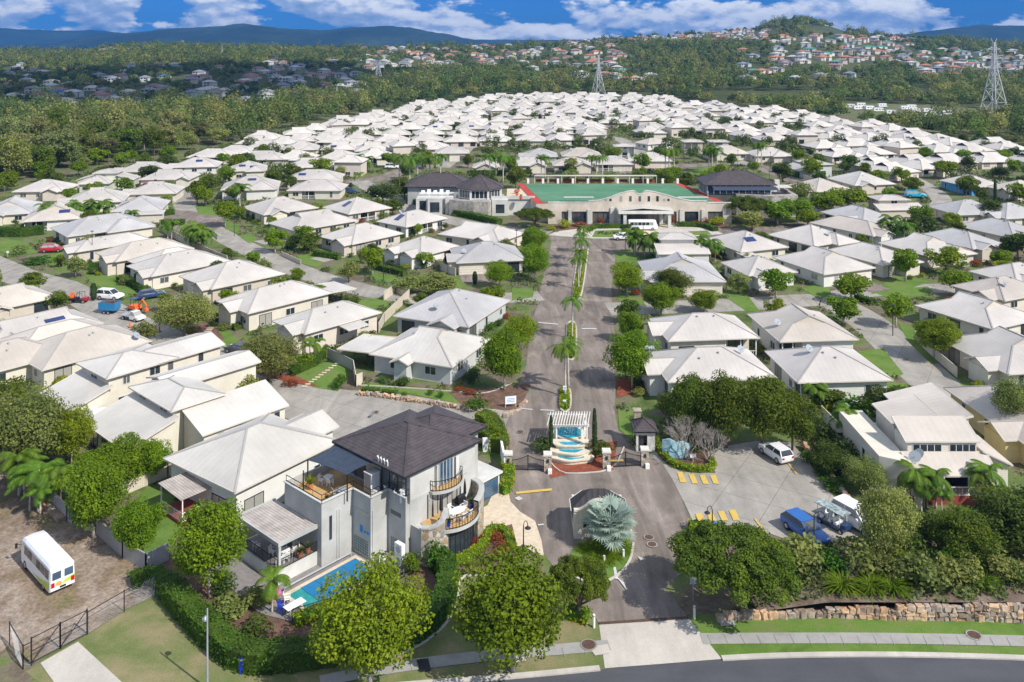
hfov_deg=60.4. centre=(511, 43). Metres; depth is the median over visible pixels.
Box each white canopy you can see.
[564,196,593,197]
[677,196,708,197]
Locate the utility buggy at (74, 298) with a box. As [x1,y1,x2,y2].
[67,291,88,303]
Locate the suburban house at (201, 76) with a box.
[195,74,211,79]
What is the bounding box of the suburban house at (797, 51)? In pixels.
[795,50,809,54]
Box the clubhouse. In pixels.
[548,190,731,227]
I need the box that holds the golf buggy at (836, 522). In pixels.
[814,498,851,534]
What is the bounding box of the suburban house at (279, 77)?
[270,75,282,80]
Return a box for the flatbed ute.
[119,309,145,322]
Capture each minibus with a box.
[15,530,74,592]
[628,219,657,230]
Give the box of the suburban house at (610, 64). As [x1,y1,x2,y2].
[607,62,617,66]
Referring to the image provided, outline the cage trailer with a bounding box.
[98,298,124,314]
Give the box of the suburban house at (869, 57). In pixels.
[860,54,874,60]
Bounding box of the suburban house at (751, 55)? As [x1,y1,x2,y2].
[746,53,759,57]
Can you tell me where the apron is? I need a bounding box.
[471,493,543,554]
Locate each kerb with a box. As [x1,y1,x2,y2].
[340,574,504,664]
[358,383,511,393]
[403,665,599,681]
[543,446,624,473]
[559,388,571,411]
[566,320,576,359]
[572,249,588,299]
[576,542,634,581]
[721,651,1023,660]
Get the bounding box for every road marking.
[516,488,551,493]
[613,567,626,589]
[677,471,686,482]
[689,474,697,482]
[695,513,703,520]
[700,475,708,483]
[708,512,716,521]
[710,474,718,483]
[718,511,727,519]
[729,510,739,519]
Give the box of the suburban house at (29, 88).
[24,86,40,93]
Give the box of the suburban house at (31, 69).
[26,68,40,71]
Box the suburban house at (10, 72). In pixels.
[3,71,15,74]
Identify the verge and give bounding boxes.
[26,573,604,681]
[689,614,1023,656]
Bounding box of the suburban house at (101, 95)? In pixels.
[89,92,112,100]
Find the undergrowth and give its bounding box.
[0,93,1023,610]
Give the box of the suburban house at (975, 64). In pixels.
[966,62,979,66]
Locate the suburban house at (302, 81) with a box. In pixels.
[292,79,306,83]
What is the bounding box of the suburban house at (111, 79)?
[108,76,121,82]
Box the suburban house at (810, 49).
[803,47,815,51]
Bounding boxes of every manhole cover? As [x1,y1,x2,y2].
[580,639,596,649]
[644,534,653,539]
[647,541,657,546]
[966,630,982,639]
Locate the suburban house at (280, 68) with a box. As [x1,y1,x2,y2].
[270,65,284,70]
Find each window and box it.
[0,372,5,381]
[14,215,21,219]
[24,545,27,556]
[28,550,31,561]
[32,554,35,565]
[34,368,37,376]
[36,558,39,570]
[40,563,43,574]
[44,568,47,579]
[52,570,60,580]
[64,565,72,575]
[90,251,93,259]
[123,374,129,384]
[129,311,141,316]
[149,365,159,375]
[160,276,168,283]
[167,361,173,370]
[198,352,203,361]
[240,315,245,323]
[243,284,251,291]
[286,307,294,315]
[313,333,322,340]
[329,515,331,539]
[339,328,348,335]
[354,534,368,556]
[355,507,368,517]
[388,237,393,242]
[390,536,396,551]
[391,509,400,517]
[425,365,435,375]
[446,237,451,242]
[457,361,462,372]
[562,212,567,221]
[572,212,585,221]
[572,511,615,526]
[592,212,608,222]
[621,214,657,221]
[634,433,643,450]
[663,212,675,221]
[685,212,697,221]
[708,212,721,221]
[727,267,731,274]
[770,339,774,348]
[772,250,778,255]
[811,272,817,279]
[912,444,941,451]
[928,312,936,318]
[949,444,975,451]
[962,216,968,220]
[1011,300,1017,307]
[1018,375,1023,383]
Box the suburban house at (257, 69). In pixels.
[252,66,265,71]
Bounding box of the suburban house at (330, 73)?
[324,72,335,75]
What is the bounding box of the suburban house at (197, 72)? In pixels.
[192,70,205,74]
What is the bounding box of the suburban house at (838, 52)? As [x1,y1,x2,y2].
[831,50,842,55]
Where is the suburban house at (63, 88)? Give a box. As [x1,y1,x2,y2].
[50,87,68,90]
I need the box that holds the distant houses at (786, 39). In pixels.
[16,28,1023,66]
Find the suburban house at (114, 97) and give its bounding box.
[104,96,120,101]
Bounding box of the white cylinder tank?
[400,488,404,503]
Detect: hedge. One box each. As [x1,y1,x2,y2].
[0,224,45,236]
[115,274,153,290]
[126,564,171,589]
[153,570,339,677]
[159,218,185,224]
[164,208,175,215]
[213,313,242,331]
[287,344,328,375]
[290,591,340,627]
[311,249,341,259]
[343,546,458,661]
[360,386,380,391]
[371,264,407,276]
[379,388,397,394]
[406,197,502,224]
[452,521,516,564]
[469,170,506,175]
[472,408,509,453]
[499,461,515,496]
[559,385,570,409]
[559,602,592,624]
[566,322,575,357]
[572,250,585,297]
[587,224,602,230]
[601,223,627,228]
[655,434,717,472]
[675,221,718,230]
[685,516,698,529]
[772,166,798,177]
[852,294,875,304]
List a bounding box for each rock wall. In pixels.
[358,390,471,411]
[476,399,527,417]
[715,601,1023,623]
[802,441,850,496]
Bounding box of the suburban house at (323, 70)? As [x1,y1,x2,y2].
[318,68,330,73]
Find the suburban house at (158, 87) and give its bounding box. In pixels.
[153,85,168,89]
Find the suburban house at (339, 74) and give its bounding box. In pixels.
[334,72,346,77]
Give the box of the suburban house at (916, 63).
[904,61,919,66]
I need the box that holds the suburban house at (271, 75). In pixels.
[268,73,281,78]
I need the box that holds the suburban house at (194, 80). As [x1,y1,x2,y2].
[184,77,197,83]
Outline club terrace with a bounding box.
[507,189,527,195]
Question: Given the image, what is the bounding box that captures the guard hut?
[630,408,658,451]
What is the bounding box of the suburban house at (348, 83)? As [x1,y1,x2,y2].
[344,80,358,86]
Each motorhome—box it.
[852,106,862,109]
[856,103,865,106]
[864,105,873,109]
[873,107,883,111]
[877,103,886,106]
[899,106,909,109]
[906,104,916,107]
[922,108,933,112]
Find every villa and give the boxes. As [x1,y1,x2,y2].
[0,196,42,225]
[0,282,53,320]
[0,306,102,339]
[0,318,151,387]
[0,337,42,383]
[12,179,77,200]
[21,201,85,230]
[40,331,224,411]
[50,212,155,244]
[57,187,130,211]
[60,232,149,264]
[76,168,140,189]
[77,175,113,192]
[87,350,288,453]
[95,237,194,275]
[110,195,170,221]
[114,161,173,178]
[123,181,185,201]
[126,246,230,288]
[138,169,200,187]
[162,408,338,523]
[169,157,222,173]
[179,259,285,302]
[185,148,240,163]
[214,280,356,330]
[220,176,280,199]
[223,145,256,155]
[229,160,267,180]
[235,135,272,145]
[240,150,283,165]
[243,196,318,224]
[244,130,271,138]
[248,140,284,152]
[264,133,283,138]
[268,208,358,238]
[272,300,381,353]
[273,136,300,147]
[280,149,319,164]
[282,127,315,136]
[283,140,319,153]
[285,157,333,170]
[286,179,348,198]
[288,169,344,187]
[291,133,317,143]
[306,123,328,133]
[314,132,335,143]
[315,135,350,147]
[318,128,349,134]
[320,141,357,154]
[321,119,348,125]
[321,222,403,256]
[322,149,357,160]
[322,197,391,222]
[328,120,351,129]
[329,115,354,121]
[332,154,367,176]
[336,325,490,384]
[347,132,373,140]
[350,118,373,126]
[350,138,372,145]
[352,113,375,117]
[352,127,381,138]
[354,142,390,152]
[358,148,391,164]
[364,115,385,121]
[366,122,394,130]
[368,112,381,116]
[371,109,388,114]
[373,133,407,142]
[376,209,447,236]
[379,113,403,119]
[381,127,411,137]
[382,118,404,125]
[382,139,398,146]
[383,236,459,269]
[388,139,417,155]
[391,107,414,112]
[391,138,420,143]
[392,288,509,335]
[395,110,413,115]
[396,104,416,112]
[396,122,424,133]
[403,102,422,105]
[404,115,425,121]
[409,113,434,117]
[409,133,443,142]
[411,118,431,125]
[412,116,434,120]
[413,127,444,136]
[415,100,427,103]
[415,107,439,112]
[416,140,449,154]
[420,110,440,116]
[422,104,440,109]
[425,101,439,103]
[425,122,451,134]
[433,118,455,126]
[435,102,447,107]
[435,115,451,119]
[435,146,469,160]
[437,221,523,245]
[438,107,461,112]
[440,110,464,115]
[441,104,463,109]
[443,134,477,146]
[445,117,463,122]
[445,241,523,274]
[448,127,478,138]
[452,98,472,101]
[455,122,482,131]
[458,116,474,120]
[460,106,485,113]
[460,119,485,125]
[461,112,482,117]
[464,104,484,109]
[465,96,477,100]
[466,109,488,115]
[472,118,489,124]
[472,160,499,169]
[473,98,492,102]
[477,103,491,109]
[478,127,506,136]
[478,133,511,146]
[479,94,498,98]
[479,96,497,101]
[482,122,514,130]
[485,104,508,109]
[485,106,509,113]
[487,107,507,118]
[489,117,510,125]
[491,113,511,118]
[494,100,514,105]
[498,103,511,107]
[501,94,518,99]
[501,98,514,103]
[506,118,519,126]
[508,105,521,113]
[508,114,528,122]
[512,102,532,107]
[512,126,540,136]
[514,98,533,102]
[515,101,535,107]
[515,106,535,111]
[515,132,545,146]
[516,109,537,118]
[516,156,546,172]
[518,94,537,98]
[518,120,544,126]
[518,148,557,162]
[520,123,545,131]
[527,96,537,103]
[531,119,550,124]
[533,94,544,97]
[533,105,547,112]
[538,96,555,103]
[539,98,553,104]
[539,107,562,111]
[539,109,565,117]
[541,116,560,121]
[541,126,574,136]
[543,122,574,131]
[544,120,574,127]
[545,132,576,145]
[547,95,559,99]
[549,113,569,119]
[551,156,592,173]
[556,98,573,104]
[557,103,579,107]
[558,96,579,101]
[559,105,572,112]
[560,147,600,162]
[562,100,582,107]
[562,119,576,125]
[564,107,586,114]
[568,112,595,119]
[570,116,587,122]
[574,122,607,132]
[574,124,606,132]
[576,92,587,95]
[576,127,606,137]
[576,129,603,145]
[577,120,606,126]
[578,96,598,102]
[581,103,601,108]
[583,100,603,105]
[583,106,596,111]
[584,93,599,95]
[587,109,610,115]
[589,108,612,112]
[593,155,633,170]
[594,113,619,121]
[598,117,626,127]
[599,96,613,101]
[601,99,623,104]
[602,102,624,106]
[605,92,620,96]
[606,106,620,109]
[612,143,635,157]
[616,108,637,113]
[618,111,642,116]
[619,97,631,101]
[620,114,639,124]
[622,99,639,105]
[627,102,646,107]
[627,152,672,167]
[630,106,644,109]
[632,116,655,128]
[632,125,666,138]
[634,107,651,113]
[634,138,674,149]
[637,123,664,130]
[638,122,664,127]
[638,252,726,294]
[639,108,657,115]
[641,345,777,395]
[642,98,657,104]
[643,111,671,117]
[643,312,759,356]
[646,101,666,106]
[650,104,670,107]
[650,114,670,123]
[652,106,669,111]
[654,232,710,260]
[658,94,670,99]
[659,97,674,101]
[660,118,689,124]
[663,99,683,102]
[663,108,681,113]
[664,122,689,137]
[665,101,681,106]
[668,110,696,117]
[672,103,696,108]
[673,104,693,110]
[675,114,699,121]
[680,139,703,153]
[684,100,704,105]
[684,124,701,134]
[689,109,703,113]
[690,118,718,123]
[693,110,719,119]
[695,103,718,108]
[695,121,717,128]
[701,123,726,138]
[701,124,734,134]
[701,145,748,160]
[703,106,722,114]
[703,230,788,259]
[705,100,724,106]
[707,139,728,145]
[718,103,739,108]
[718,110,747,119]
[720,255,797,290]
[721,105,737,112]
[722,121,754,127]
[727,107,748,111]
[727,113,749,120]
[727,128,762,141]
[728,124,761,131]
[737,109,755,113]
[739,116,774,127]
[745,111,771,115]
[747,105,761,109]
[747,147,792,162]
[747,303,858,349]
[750,113,769,118]
[750,132,792,145]
[756,107,771,110]
[759,127,792,136]
[760,125,793,130]
[764,105,788,111]
[764,344,893,406]
[766,115,795,125]
[767,109,780,112]
[769,224,859,251]
[772,112,798,118]
[772,245,875,286]
[787,159,833,177]
[788,177,849,198]
[790,129,818,144]
[791,109,808,114]
[791,116,818,123]
[797,127,825,133]
[799,139,844,152]
[801,112,825,118]
[802,120,833,128]
[809,215,898,245]
[814,147,864,162]
[818,131,850,141]
[819,115,852,122]
[819,205,899,227]
[822,125,844,130]
[826,171,895,193]
[828,242,923,277]
[831,119,854,126]
[832,127,862,133]
[833,138,880,148]
[834,130,857,136]
[848,156,889,171]
[849,121,879,130]
[850,132,880,141]
[852,145,896,157]
[855,118,886,125]
[857,154,890,160]
[860,127,895,133]
[866,194,921,219]
[868,161,920,180]
[871,138,917,148]
[874,130,896,135]
[878,232,977,267]
[880,123,906,131]
[882,141,919,156]
[888,153,935,162]
[889,133,914,138]
[892,127,930,134]
[899,130,929,135]
[900,158,956,176]
[904,136,941,144]
[914,291,1023,334]
[918,143,959,154]
[923,228,1001,261]
[925,153,979,169]
[927,133,949,139]
[928,199,992,222]
[936,137,967,145]
[939,174,998,195]
[942,325,1023,384]
[943,384,1023,464]
[951,142,995,154]
[951,275,1023,310]
[962,152,1013,168]
[964,217,1023,249]
[968,137,1015,144]
[968,262,1023,280]
[981,141,1023,155]
[984,202,1023,225]
[987,180,1023,201]
[1009,153,1023,166]
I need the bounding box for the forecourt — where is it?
[550,225,721,238]
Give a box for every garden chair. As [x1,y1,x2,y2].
[268,544,276,554]
[277,599,285,614]
[283,591,289,604]
[288,545,296,556]
[292,538,299,546]
[317,473,324,485]
[325,477,333,486]
[458,513,465,523]
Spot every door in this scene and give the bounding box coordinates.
[32,221,42,225]
[34,301,47,312]
[54,365,71,383]
[89,432,97,449]
[102,438,110,450]
[125,262,130,272]
[188,282,194,293]
[212,493,225,504]
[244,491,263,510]
[259,312,271,326]
[306,191,313,197]
[311,299,322,307]
[356,243,364,253]
[361,212,366,218]
[364,473,370,493]
[402,320,413,332]
[408,227,415,235]
[435,455,458,488]
[460,264,482,274]
[470,324,475,334]
[484,476,496,500]
[508,262,518,271]
[619,166,630,170]
[649,162,661,167]
[665,381,667,393]
[687,284,711,294]
[728,339,742,346]
[775,363,780,378]
[779,343,794,348]
[789,242,796,251]
[796,383,812,396]
[801,245,808,250]
[854,271,865,277]
[888,265,895,275]
[945,477,963,484]
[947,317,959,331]
[949,347,959,364]
[964,477,978,484]
[997,162,1002,167]
[1021,324,1023,334]
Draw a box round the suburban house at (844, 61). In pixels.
[834,58,846,63]
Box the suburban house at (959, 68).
[956,66,974,71]
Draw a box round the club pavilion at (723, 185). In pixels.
[695,170,797,217]
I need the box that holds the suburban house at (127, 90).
[119,89,138,94]
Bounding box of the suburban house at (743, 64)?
[736,62,751,67]
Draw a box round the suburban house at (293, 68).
[289,65,301,70]
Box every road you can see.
[485,657,1023,681]
[500,234,691,622]
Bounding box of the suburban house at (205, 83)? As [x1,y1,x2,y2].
[202,80,216,86]
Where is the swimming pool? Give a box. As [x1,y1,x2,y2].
[282,552,373,608]
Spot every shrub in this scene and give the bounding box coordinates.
[10,245,28,254]
[20,255,52,264]
[52,375,66,383]
[87,262,95,268]
[88,267,98,273]
[117,275,128,285]
[187,327,197,332]
[206,567,232,582]
[207,320,216,326]
[210,571,238,595]
[210,591,249,620]
[218,323,230,330]
[237,611,273,639]
[241,584,267,607]
[282,379,298,385]
[288,357,301,370]
[295,352,314,362]
[332,374,347,387]
[358,330,369,335]
[377,375,385,382]
[395,375,409,386]
[395,376,410,385]
[400,552,421,574]
[418,262,429,267]
[424,540,449,573]
[440,221,448,230]
[452,386,464,391]
[453,380,463,386]
[462,387,477,393]
[462,397,490,408]
[463,370,479,383]
[468,366,480,374]
[470,536,479,544]
[484,322,495,329]
[491,530,504,542]
[495,318,503,325]
[495,539,510,551]
[529,436,555,452]
[557,219,572,228]
[567,538,599,555]
[572,222,585,226]
[578,541,608,556]
[584,550,614,568]
[586,438,615,456]
[595,547,621,566]
[596,217,603,223]
[602,547,630,563]
[608,539,634,556]
[628,375,638,381]
[629,289,641,294]
[630,435,635,445]
[631,386,644,396]
[633,379,643,386]
[646,253,654,258]
[706,216,725,223]
[760,552,802,578]
[780,531,824,573]
[800,450,817,464]
[810,425,844,444]
[812,463,834,476]
[815,546,847,574]
[816,475,851,492]
[816,566,867,599]
[821,400,836,411]
[832,436,861,467]
[832,531,887,575]
[834,392,874,414]
[850,571,892,604]
[864,570,915,604]
[875,550,913,582]
[886,547,909,556]
[890,531,928,554]
[895,548,949,590]
[907,509,943,551]
[925,546,963,564]
[932,551,970,586]
[952,550,983,584]
[958,261,968,266]
[959,543,1000,572]
[964,568,1008,594]
[969,259,982,265]
[971,379,983,384]
[983,534,1013,559]
[983,553,1020,584]
[992,260,1012,265]
[1005,556,1023,584]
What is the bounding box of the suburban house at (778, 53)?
[770,52,784,55]
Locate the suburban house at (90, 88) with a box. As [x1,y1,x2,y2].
[84,85,95,90]
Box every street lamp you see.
[202,608,208,681]
[523,521,530,546]
[704,506,712,520]
[813,511,827,545]
[890,304,894,335]
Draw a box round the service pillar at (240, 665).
[238,657,242,674]
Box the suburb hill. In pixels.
[0,22,1023,103]
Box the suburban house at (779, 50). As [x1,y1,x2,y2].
[773,49,787,52]
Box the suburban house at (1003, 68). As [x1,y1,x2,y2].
[1000,66,1017,70]
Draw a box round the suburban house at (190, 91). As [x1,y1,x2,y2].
[183,89,199,97]
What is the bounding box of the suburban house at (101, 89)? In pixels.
[95,87,113,92]
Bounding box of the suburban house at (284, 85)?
[276,83,289,88]
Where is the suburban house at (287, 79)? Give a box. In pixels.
[282,76,294,81]
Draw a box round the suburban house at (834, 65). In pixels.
[828,63,840,69]
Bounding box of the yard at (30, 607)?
[0,471,156,661]
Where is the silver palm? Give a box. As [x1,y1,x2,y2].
[580,492,638,552]
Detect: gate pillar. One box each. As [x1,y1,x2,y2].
[504,450,512,462]
[543,451,551,474]
[601,448,610,470]
[640,446,649,468]
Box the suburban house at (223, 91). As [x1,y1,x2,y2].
[205,88,225,95]
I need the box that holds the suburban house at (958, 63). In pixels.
[954,61,965,65]
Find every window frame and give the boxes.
[458,188,501,199]
[699,182,770,194]
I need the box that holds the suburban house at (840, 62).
[829,60,842,65]
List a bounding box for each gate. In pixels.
[30,609,87,664]
[514,455,543,469]
[610,451,640,466]
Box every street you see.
[0,256,509,438]
[160,210,223,231]
[173,190,544,303]
[343,163,841,235]
[350,180,553,234]
[436,141,479,167]
[604,294,961,396]
[606,136,645,154]
[729,152,1004,182]
[823,284,954,300]
[896,178,951,222]
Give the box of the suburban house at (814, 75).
[812,72,829,78]
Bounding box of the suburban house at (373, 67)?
[362,65,375,69]
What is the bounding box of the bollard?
[693,605,695,618]
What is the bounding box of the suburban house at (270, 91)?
[258,89,274,94]
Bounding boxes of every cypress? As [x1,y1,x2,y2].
[90,283,97,300]
[472,271,477,284]
[549,415,552,445]
[592,408,596,456]
[993,179,996,202]
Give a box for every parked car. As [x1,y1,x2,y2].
[40,243,62,252]
[96,287,124,299]
[136,288,165,299]
[224,342,244,352]
[345,187,358,192]
[385,163,398,168]
[612,232,627,239]
[644,346,660,350]
[758,441,793,463]
[780,507,830,544]
[829,494,865,536]
[904,189,926,197]
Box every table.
[281,546,289,559]
[283,597,305,616]
[324,474,332,485]
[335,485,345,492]
[449,506,465,521]
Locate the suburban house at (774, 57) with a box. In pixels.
[768,55,783,60]
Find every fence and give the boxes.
[1,450,168,567]
[9,621,31,669]
[88,574,155,630]
[122,464,170,493]
[160,225,227,258]
[281,251,300,264]
[292,557,412,622]
[327,347,352,370]
[353,360,362,386]
[378,285,409,332]
[435,259,455,275]
[722,282,726,290]
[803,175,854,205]
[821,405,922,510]
[915,331,957,377]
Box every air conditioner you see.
[394,540,404,556]
[394,553,404,566]
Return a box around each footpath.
[319,640,610,681]
[592,644,609,654]
[700,632,1023,645]
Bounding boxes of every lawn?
[0,238,37,256]
[45,251,67,270]
[83,267,135,299]
[126,486,180,552]
[186,316,236,346]
[195,206,217,215]
[215,323,238,344]
[224,221,239,232]
[239,235,256,242]
[296,254,323,266]
[296,360,349,390]
[357,297,389,308]
[362,384,530,408]
[369,272,399,281]
[420,275,467,293]
[512,288,534,299]
[614,248,639,264]
[616,295,645,304]
[618,409,662,445]
[684,165,715,174]
[722,289,758,311]
[802,284,831,298]
[826,382,908,437]
[856,348,902,377]
[871,275,929,293]
[878,286,933,297]
[897,320,939,363]
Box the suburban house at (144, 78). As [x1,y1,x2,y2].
[138,75,152,81]
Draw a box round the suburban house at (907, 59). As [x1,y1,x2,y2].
[903,58,915,61]
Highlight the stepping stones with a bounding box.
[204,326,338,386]
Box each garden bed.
[168,558,436,653]
[186,320,223,339]
[257,371,319,386]
[449,383,530,409]
[457,524,517,572]
[545,441,617,477]
[616,377,645,396]
[655,435,714,472]
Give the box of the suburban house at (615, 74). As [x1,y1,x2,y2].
[610,72,622,78]
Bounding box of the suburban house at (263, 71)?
[259,69,270,73]
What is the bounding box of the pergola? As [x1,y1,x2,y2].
[547,411,589,438]
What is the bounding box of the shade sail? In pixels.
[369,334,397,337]
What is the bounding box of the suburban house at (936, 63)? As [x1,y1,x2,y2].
[931,61,946,65]
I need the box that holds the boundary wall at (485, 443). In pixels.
[482,437,504,462]
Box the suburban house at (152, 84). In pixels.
[145,83,161,87]
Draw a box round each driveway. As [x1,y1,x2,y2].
[41,642,120,681]
[154,293,191,303]
[255,237,286,244]
[310,256,347,261]
[459,274,487,282]
[599,619,721,667]
[618,171,632,173]
[863,282,889,291]
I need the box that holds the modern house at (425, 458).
[238,404,502,584]
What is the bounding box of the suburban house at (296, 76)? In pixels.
[291,74,303,79]
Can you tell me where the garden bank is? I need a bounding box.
[729,541,1023,610]
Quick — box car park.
[649,441,861,540]
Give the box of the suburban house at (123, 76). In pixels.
[114,73,128,79]
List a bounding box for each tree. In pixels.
[0,113,34,138]
[0,124,8,134]
[0,131,34,144]
[0,135,33,170]
[0,138,12,170]
[0,145,15,168]
[0,173,18,191]
[0,178,3,188]
[0,375,34,405]
[0,380,73,462]
[0,447,49,497]
[1,169,18,174]
[4,459,65,514]
[18,140,45,173]
[18,271,47,284]
[25,115,60,144]
[26,144,56,170]
[30,126,48,135]
[30,131,77,169]
[31,159,50,171]
[33,169,43,178]
[33,203,54,211]
[34,458,75,505]
[36,168,54,180]
[43,118,60,129]
[44,131,72,164]
[44,290,69,307]
[46,104,68,121]
[47,116,72,128]
[48,172,64,180]
[49,403,97,463]
[53,255,65,267]
[53,459,133,538]
[55,143,87,161]
[60,127,82,161]
[60,188,78,196]
[62,255,88,277]
[64,121,85,129]
[65,199,87,211]
[66,127,95,152]
[66,448,122,481]
[68,161,87,173]
[72,126,97,152]
[77,156,93,164]
[79,210,96,217]
[79,234,94,240]
[80,117,110,133]
[81,198,105,214]
[83,134,110,153]
[83,181,103,190]
[85,147,110,164]
[90,132,111,143]
[92,137,119,162]
[93,431,158,482]
[95,165,109,170]
[96,198,115,213]
[105,126,145,151]
[106,123,119,151]
[109,496,170,550]
[113,152,130,166]
[113,177,133,188]
[114,116,147,150]
[124,210,139,215]
[125,150,138,162]
[130,320,158,337]
[133,439,174,476]
[135,117,162,150]
[135,122,154,151]
[135,152,152,160]
[138,165,162,177]
[142,126,168,155]
[150,289,220,336]
[154,125,177,148]
[156,108,185,135]
[156,115,195,146]
[157,293,173,310]
[158,145,177,160]
[159,220,180,238]
[160,154,178,163]
[160,194,172,205]
[162,124,183,146]
[165,105,191,120]
[167,497,248,597]
[177,220,202,247]
[180,130,198,149]
[185,181,204,204]
[187,227,217,249]
[188,121,208,143]
[190,222,206,231]
[194,185,213,205]
[198,175,220,189]
[204,122,225,142]
[206,125,231,144]
[209,260,222,265]
[212,200,236,226]
[215,153,228,164]
[217,166,235,181]
[218,289,239,298]
[220,247,235,257]
[225,182,245,201]
[226,154,247,165]
[227,184,252,205]
[234,205,246,219]
[239,332,305,381]
[239,374,260,386]
[241,152,257,161]
[246,251,260,262]
[252,144,271,150]
[254,565,291,611]
[255,257,274,267]
[264,170,280,180]
[264,227,289,252]
[266,351,293,376]
[267,216,276,221]
[270,276,286,283]
[282,175,296,187]
[283,163,300,175]
[285,234,302,250]
[289,268,305,280]
[293,225,314,237]
[297,152,314,160]
[298,232,322,250]
[299,336,325,354]
[305,549,435,681]
[308,157,332,169]
[312,203,323,209]
[333,165,346,173]
[337,259,360,282]
[342,296,360,303]
[353,172,365,186]
[356,248,367,263]
[361,246,383,274]
[362,156,374,171]
[365,185,398,202]
[365,243,377,249]
[374,198,382,203]
[376,212,389,219]
[381,152,396,162]
[382,198,404,214]
[388,153,410,185]
[390,273,426,292]
[394,177,408,199]
[398,163,413,177]
[399,156,418,178]
[409,152,426,176]
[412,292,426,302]
[413,223,423,235]
[415,155,431,174]
[415,251,434,268]
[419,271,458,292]
[420,155,440,172]
[422,151,432,155]
[430,153,448,172]
[447,542,571,672]
[462,154,474,164]
[472,169,498,181]
[476,327,529,389]
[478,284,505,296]
[482,154,497,171]
[484,259,514,285]
[488,152,501,180]
[494,155,512,182]
[498,238,514,245]
[503,314,539,350]
[504,156,517,168]
[506,166,527,187]
[514,207,554,225]
[519,226,548,247]
[520,242,549,279]
[535,154,547,177]
[537,155,551,178]
[545,338,584,393]
[547,553,610,610]
[553,337,583,386]
[560,296,585,336]
[562,169,578,178]
[563,172,581,182]
[564,157,577,169]
[567,254,588,286]
[571,247,589,276]
[573,230,591,239]
[573,237,590,266]
[575,225,591,248]
[584,154,596,176]
[591,155,603,176]
[597,155,609,174]
[598,172,612,182]
[602,329,661,387]
[603,147,622,155]
[610,261,644,295]
[614,298,640,317]
[618,310,642,334]
[619,228,645,255]
[621,224,631,231]
[631,153,651,165]
[631,166,646,178]
[635,231,658,256]
[640,281,684,313]
[651,266,694,288]
[653,146,664,155]
[653,167,671,177]
[653,172,675,182]
[656,390,678,417]
[658,148,670,167]
[661,148,675,167]
[662,371,715,440]
[663,415,711,459]
[666,147,680,165]
[666,518,801,610]
[668,167,681,180]
[678,172,694,185]
[687,288,720,311]
[692,423,729,462]
[693,234,708,247]
[693,369,760,447]
[697,169,718,181]
[700,236,724,260]
[701,146,714,167]
[702,145,717,162]
[708,145,719,165]
[708,147,724,164]
[709,163,729,171]
[723,153,737,167]
[724,196,771,211]
[725,272,751,293]
[735,210,763,229]
[735,374,793,443]
[746,161,759,172]
[751,142,763,167]
[754,231,772,239]
[755,141,768,167]
[758,268,794,297]
[763,298,785,310]
[764,200,797,224]
[769,387,826,450]
[771,162,794,181]
[775,197,813,222]
[787,181,814,199]
[791,149,806,159]
[793,208,820,224]
[799,158,822,175]
[801,383,830,409]
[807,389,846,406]
[807,438,856,474]
[809,191,845,209]
[812,153,828,161]
[812,170,826,179]
[824,187,869,205]
[826,295,861,324]
[828,402,857,428]
[832,272,873,296]
[838,154,860,171]
[841,453,890,494]
[854,233,872,242]
[854,481,925,555]
[856,162,871,172]
[857,384,904,417]
[869,170,890,179]
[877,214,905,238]
[880,291,912,327]
[881,187,896,194]
[888,221,917,237]
[890,166,910,182]
[891,248,919,280]
[894,459,942,507]
[901,177,913,187]
[901,213,939,233]
[904,177,924,189]
[906,205,934,223]
[911,315,961,351]
[915,464,956,510]
[918,147,933,156]
[922,245,967,270]
[924,503,1005,565]
[933,160,959,178]
[938,269,973,293]
[943,212,963,227]
[947,221,967,230]
[955,149,971,156]
[955,175,980,195]
[957,133,968,139]
[959,155,977,173]
[963,459,1005,495]
[966,480,1023,554]
[970,185,989,201]
[979,199,1001,210]
[988,374,1023,415]
[989,250,1013,262]
[991,166,1012,178]
[997,150,1012,157]
[999,232,1023,260]
[1000,130,1017,138]
[1004,135,1021,142]
[1005,158,1022,175]
[1005,182,1023,203]
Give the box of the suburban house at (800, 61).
[795,59,810,63]
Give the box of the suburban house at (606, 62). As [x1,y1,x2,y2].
[603,60,615,64]
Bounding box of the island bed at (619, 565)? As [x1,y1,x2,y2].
[569,537,631,577]
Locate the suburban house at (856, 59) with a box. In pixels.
[853,57,859,61]
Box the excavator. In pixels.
[128,297,148,310]
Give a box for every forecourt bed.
[542,224,592,230]
[592,230,630,236]
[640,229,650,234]
[676,224,725,227]
[688,231,710,234]
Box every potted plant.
[295,545,304,558]
[300,540,312,553]
[304,474,318,489]
[467,497,474,507]
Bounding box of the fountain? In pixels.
[550,427,593,464]
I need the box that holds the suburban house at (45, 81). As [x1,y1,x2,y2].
[43,79,59,83]
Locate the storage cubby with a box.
[363,467,379,493]
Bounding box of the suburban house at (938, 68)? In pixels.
[932,66,942,72]
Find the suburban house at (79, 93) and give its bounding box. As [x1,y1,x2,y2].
[63,89,83,97]
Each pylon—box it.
[374,55,382,76]
[591,53,605,93]
[980,38,1008,112]
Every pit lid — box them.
[417,658,430,671]
[719,621,734,625]
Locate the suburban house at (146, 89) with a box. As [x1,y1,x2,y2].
[140,87,156,94]
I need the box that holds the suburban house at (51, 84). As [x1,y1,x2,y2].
[40,83,58,89]
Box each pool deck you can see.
[212,556,299,620]
[277,550,407,593]
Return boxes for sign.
[505,396,515,407]
[690,578,695,583]
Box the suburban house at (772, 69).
[768,66,784,72]

